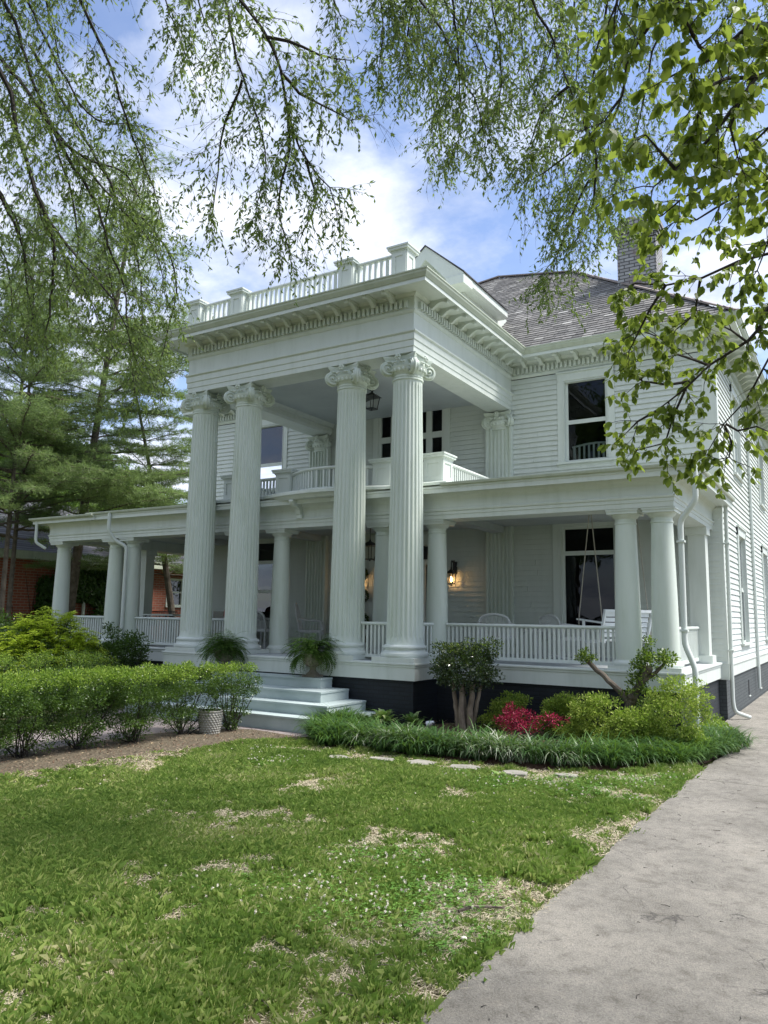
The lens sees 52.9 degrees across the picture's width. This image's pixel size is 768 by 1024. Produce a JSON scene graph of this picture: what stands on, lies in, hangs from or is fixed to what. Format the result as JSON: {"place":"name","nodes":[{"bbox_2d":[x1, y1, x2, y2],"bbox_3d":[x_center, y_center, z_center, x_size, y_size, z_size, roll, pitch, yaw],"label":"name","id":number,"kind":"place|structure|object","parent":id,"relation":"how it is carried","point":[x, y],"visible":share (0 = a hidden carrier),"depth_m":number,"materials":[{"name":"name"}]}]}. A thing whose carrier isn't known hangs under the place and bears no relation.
{"place":"outdoors","nodes":[
{"label":"outdoors","id":0,"kind":"place"},
{"bbox_2d":[0,709,310,754],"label":"path","id":1,"kind":"structure","parent":0,"point":[157,727],"depth_m":11.70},
{"bbox_2d":[0,687,766,1023],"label":"ground","id":2,"kind":"structure","parent":0,"point":[348,973],"depth_m":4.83,"materials":[{"name":"green plant"}]},
{"bbox_2d":[0,655,20,708],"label":"hedge bush","id":3,"kind":"object","parent":2,"relation":"on","point":[4,663],"visible":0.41,"depth_m":11.81,"materials":[{"name":"green plant"}]},
{"bbox_2d":[0,617,28,674],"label":"shrub","id":4,"kind":"object","parent":2,"relation":"on","point":[5,631],"visible":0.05,"depth_m":17.08,"materials":[{"name":"green plant"}]},
{"bbox_2d":[0,608,30,640],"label":"shrub","id":5,"kind":"object","parent":2,"relation":"on","point":[3,618],"visible":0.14,"depth_m":20.36,"materials":[{"name":"green plant"}]},
{"bbox_2d":[0,651,59,722],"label":"hedge bush","id":6,"kind":"object","parent":2,"relation":"on","point":[28,662],"visible":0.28,"depth_m":12.26,"materials":[{"name":"green plant"}]},
{"bbox_2d":[0,426,113,504],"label":"leafy tree","id":7,"kind":"object","parent":2,"relation":"on","point":[1,458],"visible":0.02,"depth_m":38.35,"materials":[{"name":"green plant"}]},
{"bbox_2d":[0,606,115,694],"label":"nandina shrub","id":8,"kind":"object","parent":2,"relation":"on","point":[45,633],"visible":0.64,"depth_m":15.35,"materials":[{"name":"green plant"}]},
{"bbox_2d":[24,649,99,720],"bbox_3d":[-5.378,2.886,12.824,1.054,1.184,1.054,-4,-9,31],"label":"hedge bush","id":9,"kind":"object","parent":2,"relation":"on","point":[47,655],"visible":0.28,"depth_m":12.88,"materials":[{"name":"green plant"}]},
{"bbox_2d":[0,257,141,624],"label":"pine tree","id":10,"kind":"object","parent":2,"relation":"on","point":[66,468],"visible":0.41,"depth_m":25.30,"materials":[{"name":"green plant"}]},
{"bbox_2d":[0,208,143,635],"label":"pine tree","id":11,"kind":"object","parent":2,"relation":"on","point":[30,488],"visible":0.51,"depth_m":24.32,"materials":[{"name":"green plant"}]},
{"bbox_2d":[5,435,138,479],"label":"leafy tree","id":12,"kind":"object","parent":2,"relation":"on","point":[113,459],"depth_m":55.35,"materials":[{"name":"green plant"}]},
{"bbox_2d":[57,649,123,711],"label":"hedge bush","id":13,"kind":"object","parent":2,"relation":"on","point":[95,656],"visible":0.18,"depth_m":13.47,"materials":[{"name":"green plant"}]},
{"bbox_2d":[0,502,183,637],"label":"brick house","id":14,"kind":"structure","parent":2,"relation":"on","point":[27,552],"depth_m":28.32,"materials":[{"name":"red brick"}]},
{"bbox_2d":[4,564,107,639],"bbox_3d":[-12.699,3.513,27.946,0.456,3.985,7.552,-4,-9,31],"label":"ivy","id":15,"kind":"object","parent":14,"relation":"attached to","point":[93,579],"visible":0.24,"depth_m":29.74,"materials":[{"name":"green plant"}]},
{"bbox_2d":[165,578,182,607],"bbox_3d":[-9.234,3.567,33.971,0.160,1.260,1.060,-4,-9,31],"label":"window","id":16,"kind":"structure","parent":14,"relation":"in","point":[176,584],"depth_m":34.14,"materials":[{"name":"white paint"}]},
{"bbox_2d":[0,45,202,448],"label":"elm tree","id":17,"kind":"object","parent":2,"relation":"on","point":[133,273],"visible":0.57,"depth_m":8.10,"materials":[{"name":"green plant"}]},
{"bbox_2d":[0,0,211,427],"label":"elm tree","id":18,"kind":"object","parent":2,"relation":"on","point":[47,224],"visible":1,"depth_m":6.49,"materials":[{"name":"green plant"}]},
{"bbox_2d":[0,139,212,614],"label":"pine tree","id":19,"kind":"object","parent":2,"relation":"on","point":[169,493],"visible":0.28,"depth_m":26.80,"materials":[{"name":"green plant"}]},
{"bbox_2d":[23,357,192,636],"bbox_3d":[-8.508,-0.066,29.000,8.550,11.711,9.087,-3,-9,29],"label":"pine tree","id":20,"kind":"object","parent":2,"relation":"on","point":[164,558],"visible":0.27,"depth_m":28.39,"materials":[{"name":"green plant"}]},
{"bbox_2d":[61,486,182,514],"bbox_3d":[-12.322,2.431,35.676,8.084,8.248,7.519,0,-8,8],"label":"leafy tree","id":21,"kind":"object","parent":2,"relation":"on","point":[76,504],"visible":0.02,"depth_m":35.04,"materials":[{"name":"green plant"}]},
{"bbox_2d":[94,621,153,699],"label":"shrub","id":22,"kind":"object","parent":2,"relation":"on","point":[119,646],"visible":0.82,"depth_m":15.90,"materials":[{"name":"green plant"}]},
{"bbox_2d":[222,712,241,726],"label":"shrub","id":23,"kind":"object","parent":2,"relation":"on","point":[237,717],"visible":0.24,"depth_m":12.22,"materials":[{"name":"green plant"}]},
{"bbox_2d":[125,671,382,733],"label":"entrance steps","id":24,"kind":"structure","parent":2,"relation":"on","point":[281,702],"depth_m":12.74,"materials":[{"name":"paint"}]},
{"bbox_2d":[214,649,235,670],"bbox_3d":[-2.998,2.783,14.502,0.430,0.405,0.430,-4,-9,31],"label":"urn","id":25,"kind":"object","parent":24,"relation":"on","point":[223,657],"visible":0.43,"depth_m":14.38,"materials":[{"name":"stone"}]},
{"bbox_2d":[195,629,250,665],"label":"fern","id":26,"kind":"object","parent":25,"relation":"in","point":[224,644],"visible":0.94,"depth_m":14.33,"materials":[{"name":"green plant"}]},
{"bbox_2d":[301,653,323,677],"bbox_3d":[-1.239,2.666,13.436,0.430,0.405,0.430,-4,-9,31],"label":"urn","id":27,"kind":"object","parent":24,"relation":"on","point":[311,673],"visible":0.61,"depth_m":13.32,"materials":[{"name":"stone"}]},
{"bbox_2d":[282,631,343,676],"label":"fern","id":28,"kind":"object","parent":27,"relation":"in","point":[311,646],"visible":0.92,"depth_m":13.30,"materials":[{"name":"green plant"}]},
{"bbox_2d":[118,0,402,305],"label":"elm tree","id":29,"kind":"object","parent":2,"relation":"on","point":[291,135],"visible":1,"depth_m":5.94,"materials":[{"name":"green plant"}]},
{"bbox_2d":[10,730,588,1006],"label":"fallen twigs","id":30,"kind":"object","parent":2,"relation":"on","point":[318,916],"visible":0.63,"depth_m":4.09,"materials":[{"name":"brown wood"}]},
{"bbox_2d":[7,731,619,1009],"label":"dead leaves","id":31,"kind":"object","parent":2,"relation":"on","point":[198,797],"visible":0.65,"depth_m":8.44,"materials":[{"name":"brown plant"}]},
{"bbox_2d":[0,719,651,781],"bbox_3d":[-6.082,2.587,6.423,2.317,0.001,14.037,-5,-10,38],"label":"leaf litter","id":32,"kind":"object","parent":2,"relation":"on","point":[70,757],"visible":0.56,"depth_m":10.13,"materials":[{"name":"brown wood"}]},
{"bbox_2d":[0,673,33,748],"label":"hedge bush","id":33,"kind":"object","parent":32,"relation":"on","point":[4,708],"visible":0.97,"depth_m":8.97,"materials":[{"name":"green plant"}]},
{"bbox_2d":[0,668,89,757],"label":"hedge bush","id":34,"kind":"object","parent":32,"relation":"on","point":[24,727],"visible":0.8,"depth_m":9.54,"materials":[{"name":"green plant"}]},
{"bbox_2d":[28,665,138,749],"bbox_3d":[-4.030,2.601,10.243,1.052,1.105,1.220,-4,-9,31],"label":"hedge bush","id":35,"kind":"object","parent":32,"relation":"on","point":[77,721],"visible":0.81,"depth_m":10.12,"materials":[{"name":"green plant"}]},
{"bbox_2d":[83,663,186,742],"bbox_3d":[-3.501,2.689,10.825,1.052,1.100,1.197,-4,-9,31],"label":"hedge bush","id":36,"kind":"object","parent":32,"relation":"on","point":[143,693],"visible":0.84,"depth_m":10.70,"materials":[{"name":"green plant"}]},
{"bbox_2d":[137,660,230,734],"bbox_3d":[-3.024,2.798,11.603,1.057,1.109,1.196,-4,-9,31],"label":"hedge bush","id":37,"kind":"object","parent":32,"relation":"on","point":[190,687],"visible":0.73,"depth_m":11.58,"materials":[{"name":"green plant"}]},
{"bbox_2d":[197,709,222,733],"bbox_3d":[-2.643,3.188,11.718,0.386,0.350,0.381,-4,-9,31],"label":"woven planter","id":38,"kind":"object","parent":32,"relation":"on","point":[211,723],"visible":0.96,"depth_m":11.58,"materials":[{"name":"grey wicker"}]},
{"bbox_2d":[201,660,263,730],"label":"hedge bush","id":39,"kind":"object","parent":32,"relation":"on","point":[252,689],"visible":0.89,"depth_m":11.98,"materials":[{"name":"green plant"}]},
{"bbox_2d":[0,745,687,1023],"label":"straw","id":40,"kind":"object","parent":2,"relation":"on","point":[443,840],"visible":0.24,"depth_m":5.21,"materials":[{"name":"beige plant"}]},
{"bbox_2d":[458,903,505,912],"bbox_3d":[0.604,2.449,4.785,0.314,0.043,0.039,3,-8,-14],"label":"stick","id":41,"kind":"object","parent":40,"relation":"on","point":[476,906],"visible":0.96,"depth_m":4.78,"materials":[{"name":"brown wood"}]},
{"bbox_2d":[48,744,683,953],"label":"clover blossoms","id":42,"kind":"object","parent":2,"relation":"on","point":[406,890],"visible":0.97,"depth_m":5.16,"materials":[{"name":"white plant"}]},
{"bbox_2d":[370,757,393,760],"bbox_3d":[-0.024,3.125,9.674,0.391,0.072,0.196,-4,-9,31],"label":"stepping stone","id":43,"kind":"object","parent":2,"relation":"on","point":[382,758],"visible":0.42,"depth_m":9.67,"materials":[{"name":"beige stone"}]},
{"bbox_2d":[28,214,767,734],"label":"house","id":44,"kind":"structure","parent":2,"relation":"on","point":[308,470],"depth_m":15.44,"materials":[{"name":"paint"}]},
{"bbox_2d":[143,614,180,636],"bbox_3d":[-5.676,3.057,20.322,1.115,0.715,0.800,-4,-9,31],"label":"patio table","id":45,"kind":"object","parent":44,"relation":"on","point":[166,615],"visible":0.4,"depth_m":19.95,"materials":[{"name":"white paint"}]},
{"bbox_2d":[147,611,177,625],"bbox_3d":[-6.307,3.154,21.414,1.012,0.795,0.415,-1,-8,14],"label":"metal bench","id":46,"kind":"object","parent":44,"relation":"on","point":[175,612],"visible":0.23,"depth_m":21.57,"materials":[{"name":"metal"}]},
{"bbox_2d":[213,610,224,637],"bbox_3d":[-4.021,2.780,19.715,1.400,0.911,0.730,-4,-9,31],"label":"porch sofa","id":47,"kind":"object","parent":44,"relation":"on","point":[218,614],"visible":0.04,"depth_m":20.18,"materials":[{"name":"grey wicker"}]},
{"bbox_2d":[257,611,269,647],"bbox_3d":[-2.841,2.722,17.995,0.663,0.844,0.648,-4,-9,31],"label":"wicker chair","id":48,"kind":"object","parent":44,"relation":"on","point":[261,629],"visible":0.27,"depth_m":17.72,"materials":[{"name":"white wicker"}]},
{"bbox_2d":[257,538,273,624],"bbox_3d":[-3.142,1.802,20.365,1.340,2.450,0.175,-4,-9,31],"label":"window","id":49,"kind":"structure","parent":44,"relation":"in","point":[266,546],"depth_m":20.43,"materials":[{"name":"grey glass"}]},
{"bbox_2d":[260,419,287,489],"bbox_3d":[-3.083,-1.508,20.806,1.300,2.110,0.175,-4,-9,31],"label":"window","id":50,"kind":"structure","parent":44,"relation":"in","point":[274,439],"depth_m":20.82,"materials":[{"name":"grey glass"}]},
{"bbox_2d":[291,602,324,646],"bbox_3d":[-1.675,2.604,17.806,0.848,1.026,0.663,1,-8,1],"label":"rocking chair","id":51,"kind":"object","parent":44,"relation":"on","point":[299,619],"visible":0.86,"depth_m":17.54,"materials":[{"name":"white wood"}]},
{"bbox_2d":[365,568,369,642],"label":"topiary","id":52,"kind":"object","parent":44,"relation":"on","point":[367,595],"visible":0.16,"depth_m":18.28,"materials":[{"name":"plant"}]},
{"bbox_2d":[365,528,374,560],"bbox_3d":[-0.302,0.666,16.768,0.324,0.813,0.324,-4,-9,31],"label":"hanging lantern","id":53,"kind":"object","parent":44,"relation":"hanging from","point":[369,543],"visible":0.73,"depth_m":16.70,"materials":[{"name":"black metal"}]},
{"bbox_2d":[366,390,380,410],"bbox_3d":[-0.260,-2.409,16.594,0.324,0.483,0.324,-4,-9,31],"label":"hanging lantern","id":54,"kind":"object","parent":44,"relation":"hanging from","point":[371,396],"visible":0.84,"depth_m":16.59,"materials":[{"name":"black metal"}]},
{"bbox_2d":[368,533,427,647],"bbox_3d":[0.497,1.857,18.092,2.040,2.685,0.140,-4,-9,31],"label":"front door","id":55,"kind":"structure","parent":44,"relation":"in","point":[425,535],"depth_m":18.41,"materials":[{"name":"white paint"}]},
{"bbox_2d":[373,408,450,458],"bbox_3d":[0.639,-1.316,18.462,2.160,2.835,0.140,-4,-9,31],"label":"balcony door","id":56,"kind":"structure","parent":44,"relation":"in","point":[378,440],"depth_m":18.29,"materials":[{"name":"white paint"}]},
{"bbox_2d":[447,560,456,585],"bbox_3d":[1.536,1.367,17.347,0.202,0.593,0.303,-4,-9,31],"label":"wall lantern","id":57,"kind":"object","parent":44,"relation":"attached to","point":[452,571],"depth_m":17.30,"materials":[{"name":"black metal"}]},
{"bbox_2d":[478,613,515,657],"bbox_3d":[2.114,2.316,14.415,0.663,0.844,0.648,-2,-8,20],"label":"wicker chair","id":58,"kind":"object","parent":44,"relation":"on","point":[495,615],"visible":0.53,"depth_m":14.21,"materials":[{"name":"white wicker"}]},
{"bbox_2d":[523,629,547,658],"bbox_3d":[2.852,2.495,14.564,0.560,0.551,0.560,-4,-9,31],"label":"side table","id":59,"kind":"object","parent":44,"relation":"on","point":[532,642],"visible":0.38,"depth_m":14.52,"materials":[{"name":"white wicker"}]},
{"bbox_2d":[537,614,590,659],"bbox_3d":[3.334,2.324,14.410,0.848,0.826,0.663,5,-9,-27],"label":"wicker chair","id":60,"kind":"object","parent":44,"relation":"on","point":[548,622],"visible":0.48,"depth_m":14.25,"materials":[{"name":"white wicker"}]},
{"bbox_2d":[552,521,614,635],"bbox_3d":[4.228,1.313,15.901,1.560,2.450,0.175,-4,-9,31],"label":"window","id":61,"kind":"structure","parent":44,"relation":"in","point":[560,553],"depth_m":16.16,"materials":[{"name":"white paint"}]},
{"bbox_2d":[556,364,617,468],"bbox_3d":[4.287,-1.997,16.342,1.280,2.110,0.175,-4,-9,31],"label":"window","id":62,"kind":"structure","parent":44,"relation":"in","point":[562,388],"depth_m":16.42,"materials":[{"name":"white paint"}]},
{"bbox_2d":[572,441,605,459],"bbox_3d":[4.598,-0.845,16.495,1.010,1.256,0.471,-4,-9,31],"label":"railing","id":63,"kind":"object","parent":44,"relation":"on","point":[579,449],"visible":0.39,"depth_m":16.47,"materials":[{"name":"white paint"}]},
{"bbox_2d":[576,514,651,642],"bbox_3d":[4.035,1.091,13.515,1.099,2.396,0.775,4,-8,-23],"label":"porch swing","id":64,"kind":"object","parent":44,"relation":"hanging from","point":[607,613],"visible":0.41,"depth_m":13.27,"materials":[{"name":"paint"}]},
{"bbox_2d":[729,382,744,486],"bbox_3d":[7.895,-1.704,17.360,0.175,2.130,1.370,-4,-9,31],"label":"window","id":65,"kind":"structure","parent":44,"relation":"in","point":[736,437],"depth_m":17.66,"materials":[{"name":"white paint"}]},
{"bbox_2d":[736,525,752,649],"bbox_3d":[7.843,1.665,16.906,0.175,2.630,1.370,-4,-9,31],"label":"window","id":66,"kind":"structure","parent":44,"relation":"in","point":[741,533],"depth_m":17.21,"materials":[{"name":"white paint"}]},
{"bbox_2d":[756,435,766,513],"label":"window","id":67,"kind":"structure","parent":44,"relation":"in","point":[760,459],"depth_m":22.01,"materials":[{"name":"white glass"}]},
{"bbox_2d":[761,545,767,643],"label":"window","id":68,"kind":"structure","parent":44,"relation":"in","point":[764,551],"depth_m":21.32,"materials":[{"name":"white paint"}]},
{"bbox_2d":[407,759,435,764],"bbox_3d":[0.428,3.106,9.478,0.349,0.072,0.313,-5,-10,37],"label":"stepping stone","id":69,"kind":"object","parent":2,"relation":"on","point":[424,762],"visible":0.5,"depth_m":9.50,"materials":[{"name":"grey stone"}]},
{"bbox_2d":[192,745,689,959],"bbox_3d":[-0.395,2.823,7.741,5.498,0.054,6.180,-4,-9,31],"label":"clover","id":70,"kind":"object","parent":2,"relation":"on","point":[450,894],"visible":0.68,"depth_m":5.04,"materials":[{"name":"green plant"}]},
{"bbox_2d":[450,764,479,769],"bbox_3d":[0.980,3.082,9.238,0.433,0.072,0.276,-4,-9,31],"label":"stepping stone","id":71,"kind":"object","parent":2,"relation":"on","point":[460,766],"visible":0.44,"depth_m":9.23,"materials":[{"name":"grey stone"}]},
{"bbox_2d":[491,770,506,775],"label":"weed","id":72,"kind":"object","parent":2,"relation":"on","point":[498,773],"visible":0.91,"depth_m":8.74,"materials":[{"name":"green plant"}]},
{"bbox_2d":[355,0,665,275],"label":"elm tree","id":73,"kind":"object","parent":2,"relation":"on","point":[435,108],"visible":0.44,"depth_m":7.48,"materials":[{"name":"green plant"}]},
{"bbox_2d":[503,770,527,776],"bbox_3d":[1.519,3.051,8.952,0.307,0.071,0.232,-4,-9,31],"label":"stepping stone","id":74,"kind":"object","parent":2,"relation":"on","point":[519,773],"visible":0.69,"depth_m":8.92,"materials":[{"name":"grey stone"}]},
{"bbox_2d":[324,723,720,771],"bbox_3d":[2.518,3.352,11.264,6.968,0.080,4.064,1,-8,-3],"label":"mulch bed","id":75,"kind":"object","parent":2,"relation":"on","point":[529,764],"visible":0.11,"depth_m":9.85,"materials":[{"name":"brown soil"}]},
{"bbox_2d":[299,702,377,723],"bbox_3d":[-0.710,3.199,12.102,1.466,0.429,1.394,-4,-9,31],"label":"liriope","id":76,"kind":"object","parent":75,"relation":"on","point":[346,711],"visible":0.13,"depth_m":11.99,"materials":[{"name":"green plant"}]},
{"bbox_2d":[360,714,377,725],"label":"hosta","id":77,"kind":"object","parent":75,"relation":"on","point":[367,716],"visible":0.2,"depth_m":12.00,"materials":[{"name":"green plant"}]},
{"bbox_2d":[292,714,467,756],"bbox_3d":[-0.133,3.055,10.767,3.232,0.376,1.559,-4,-9,31],"label":"liriope","id":78,"kind":"object","parent":75,"relation":"on","point":[320,735],"visible":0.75,"depth_m":10.47,"materials":[{"name":"green plant"}]},
{"bbox_2d":[371,708,397,725],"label":"hosta","id":79,"kind":"object","parent":75,"relation":"on","point":[381,713],"visible":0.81,"depth_m":12.34,"materials":[{"name":"green plant"}]},
{"bbox_2d":[401,711,424,725],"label":"hosta","id":80,"kind":"object","parent":75,"relation":"on","point":[411,717],"visible":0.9,"depth_m":12.19,"materials":[{"name":"green plant"}]},
{"bbox_2d":[426,721,434,726],"bbox_3d":[0.730,3.361,12.054,0.152,0.199,0.094,-4,-9,31],"label":"garden spotlight","id":81,"kind":"object","parent":75,"relation":"on","point":[431,723],"visible":0.8,"depth_m":12.03,"materials":[{"name":"black metal"}]},
{"bbox_2d":[427,636,504,729],"bbox_3d":[1.287,2.721,12.175,1.088,1.559,1.159,4,-8,-23],"label":"holly tree","id":82,"kind":"object","parent":75,"relation":"on","point":[444,666],"visible":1,"depth_m":12.06,"materials":[{"name":"green plant"}]},
{"bbox_2d":[293,708,645,768],"bbox_3d":[0.831,3.021,10.563,5.357,0.418,1.693,-4,-9,31],"label":"liriope","id":83,"kind":"object","parent":75,"relation":"on","point":[586,746],"visible":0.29,"depth_m":9.90,"materials":[{"name":"green plant"}]},
{"bbox_2d":[339,719,604,767],"bbox_3d":[0.903,2.944,10.002,3.847,0.423,1.062,-3,-8,24],"label":"striped liriope","id":84,"kind":"object","parent":75,"relation":"on","point":[503,755],"visible":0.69,"depth_m":9.71,"materials":[{"name":"green plant"}]},
{"bbox_2d":[475,690,532,731],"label":"azalea shrub","id":85,"kind":"object","parent":75,"relation":"on","point":[499,705],"visible":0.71,"depth_m":11.91,"materials":[{"name":"green plant"}]},
{"bbox_2d":[492,702,570,740],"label":"azalea shrub","id":86,"kind":"object","parent":75,"relation":"on","point":[507,715],"visible":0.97,"depth_m":10.78,"materials":[{"name":"red plant"}]},
{"bbox_2d":[526,691,583,737],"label":"azalea shrub","id":87,"kind":"object","parent":75,"relation":"on","point":[552,705],"visible":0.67,"depth_m":11.42,"materials":[{"name":"green plant"}]},
{"bbox_2d":[551,690,622,743],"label":"azalea shrub","id":88,"kind":"object","parent":75,"relation":"on","point":[591,703],"visible":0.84,"depth_m":10.79,"materials":[{"name":"green plant"}]},
{"bbox_2d":[592,706,652,744],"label":"azalea shrub","id":89,"kind":"object","parent":75,"relation":"on","point":[632,723],"visible":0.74,"depth_m":10.33,"materials":[{"name":"green plant"}]},
{"bbox_2d":[573,635,680,742],"bbox_3d":[3.470,2.597,11.063,1.513,1.680,0.530,-4,-9,31],"label":"crape myrtle","id":90,"kind":"object","parent":75,"relation":"on","point":[645,674],"visible":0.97,"depth_m":10.96,"materials":[{"name":"green plant"}]},
{"bbox_2d":[635,695,668,730],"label":"shrub","id":91,"kind":"object","parent":75,"relation":"on","point":[651,711],"visible":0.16,"depth_m":11.12,"materials":[{"name":"green plant"}]},
{"bbox_2d":[557,720,767,766],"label":"liriope","id":92,"kind":"object","parent":75,"relation":"on","point":[730,741],"visible":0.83,"depth_m":9.87,"materials":[{"name":"green plant"}]},
{"bbox_2d":[625,673,715,742],"bbox_3d":[3.859,2.725,10.519,1.256,1.065,0.891,-4,-9,31],"label":"azalea shrub","id":93,"kind":"object","parent":75,"relation":"on","point":[690,729],"visible":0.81,"depth_m":10.36,"materials":[{"name":"green plant"}]},
{"bbox_2d":[627,712,730,761],"bbox_3d":[4.474,3.227,11.226,1.016,0.336,3.966,-4,-9,31],"label":"ground cover","id":94,"kind":"object","parent":75,"relation":"on","point":[718,722],"visible":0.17,"depth_m":10.31,"materials":[{"name":"green plant"}]},
{"bbox_2d":[343,0,767,333],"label":"elm tree","id":95,"kind":"object","parent":2,"relation":"on","point":[542,104],"visible":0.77,"depth_m":6.36,"materials":[{"name":"green plant"}]},
{"bbox_2d":[554,773,577,781],"bbox_3d":[2.094,3.046,8.843,0.274,0.071,0.175,-4,-9,31],"label":"stepping stone","id":96,"kind":"object","parent":2,"relation":"on","point":[565,776],"visible":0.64,"depth_m":8.80,"materials":[{"name":"grey stone"}]},
{"bbox_2d":[545,0,767,499],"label":"dogwood tree","id":97,"kind":"object","parent":2,"relation":"on","point":[704,154],"visible":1,"depth_m":3.23,"materials":[{"name":"green plant"}]},
{"bbox_2d":[0,0,767,502],"label":"sky","id":98,"kind":"structure","parent":0,"point":[467,230],"materials":[{"name":"blue"}]},
{"bbox_2d":[421,691,767,1023],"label":"driveway","id":99,"kind":"structure","parent":0,"point":[687,956],"depth_m":4.50,"materials":[{"name":"concrete"}]},
{"bbox_2d":[481,757,767,1020],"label":"twig litter","id":100,"kind":"object","parent":99,"relation":"on","point":[661,904],"visible":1,"depth_m":4.91,"materials":[{"name":"brown plant"}]}
]}

